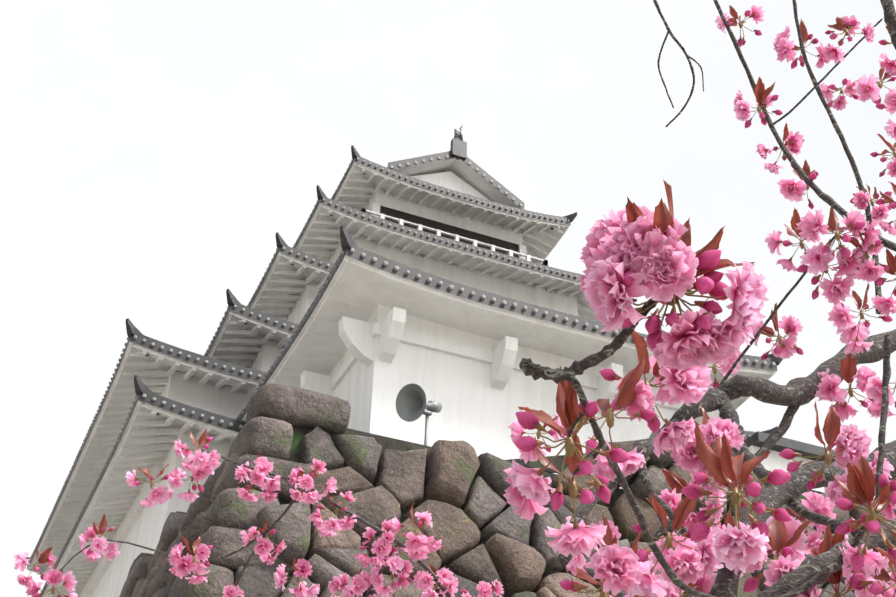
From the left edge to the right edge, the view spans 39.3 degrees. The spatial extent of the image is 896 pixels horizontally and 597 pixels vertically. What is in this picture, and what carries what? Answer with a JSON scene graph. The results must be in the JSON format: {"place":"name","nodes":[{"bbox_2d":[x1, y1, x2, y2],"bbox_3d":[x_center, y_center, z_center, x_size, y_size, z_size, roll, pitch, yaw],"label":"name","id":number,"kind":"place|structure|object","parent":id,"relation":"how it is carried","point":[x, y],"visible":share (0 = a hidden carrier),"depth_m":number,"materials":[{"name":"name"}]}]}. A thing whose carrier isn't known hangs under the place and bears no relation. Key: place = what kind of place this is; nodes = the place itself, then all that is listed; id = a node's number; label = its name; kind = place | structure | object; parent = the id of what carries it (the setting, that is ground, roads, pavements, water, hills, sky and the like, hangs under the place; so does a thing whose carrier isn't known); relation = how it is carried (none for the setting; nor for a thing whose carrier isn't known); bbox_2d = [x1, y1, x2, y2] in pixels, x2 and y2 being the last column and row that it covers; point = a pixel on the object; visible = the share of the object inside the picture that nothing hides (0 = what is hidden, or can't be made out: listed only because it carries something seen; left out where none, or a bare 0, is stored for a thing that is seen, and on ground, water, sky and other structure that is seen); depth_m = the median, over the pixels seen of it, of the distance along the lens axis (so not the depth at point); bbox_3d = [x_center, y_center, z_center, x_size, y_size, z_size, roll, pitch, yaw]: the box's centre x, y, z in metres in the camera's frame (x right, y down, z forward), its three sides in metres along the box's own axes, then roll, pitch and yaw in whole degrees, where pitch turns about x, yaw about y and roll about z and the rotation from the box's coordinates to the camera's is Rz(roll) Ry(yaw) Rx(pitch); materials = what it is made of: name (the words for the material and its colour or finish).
{"place":"outdoors","nodes":[
{"label":"outdoors","id":0,"kind":"place"},
{"bbox_2d":[0,0,895,596],"label":"sky","id":1,"kind":"structure","parent":0,"point":[155,154],"materials":[{"name":"white"}]},
{"label":"ground","id":2,"kind":"structure","parent":0,"visible":0},
{"bbox_2d":[59,0,895,596],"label":"tree branches","id":3,"kind":"object","parent":2,"relation":"on","point":[795,394],"visible":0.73,"depth_m":1.80,"materials":[{"name":"brown plant"}]},
{"bbox_2d":[13,5,895,596],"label":"cherry blossoms","id":4,"kind":"object","parent":3,"relation":"attached to","point":[629,251],"visible":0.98,"depth_m":1.42,"materials":[{"name":"pink plant"}]},
{"bbox_2d":[233,426,890,596],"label":"moss","id":5,"kind":"object","parent":2,"relation":"on","point":[299,433],"visible":0.06,"depth_m":25.71,"materials":[{"name":"green plant"}]},
{"bbox_2d":[396,383,441,445],"bbox_3d":[-0.478,2.495,26.278,1.081,1.245,0.772,22,-38,-28],"label":"loudspeaker","id":6,"kind":"object","parent":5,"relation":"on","point":[412,404],"visible":1,"depth_m":26.43,"materials":[{"name":"grey metal"}]},
{"bbox_2d":[26,126,874,596],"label":"castle keep","id":7,"kind":"structure","parent":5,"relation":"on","point":[446,286],"depth_m":36.73,"materials":[{"name":"paint"}]},
{"bbox_2d":[119,383,895,596],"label":"stone base boulders","id":8,"kind":"object","parent":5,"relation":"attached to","point":[515,555],"visible":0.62,"depth_m":24.44,"materials":[{"name":"stone"}]}
]}

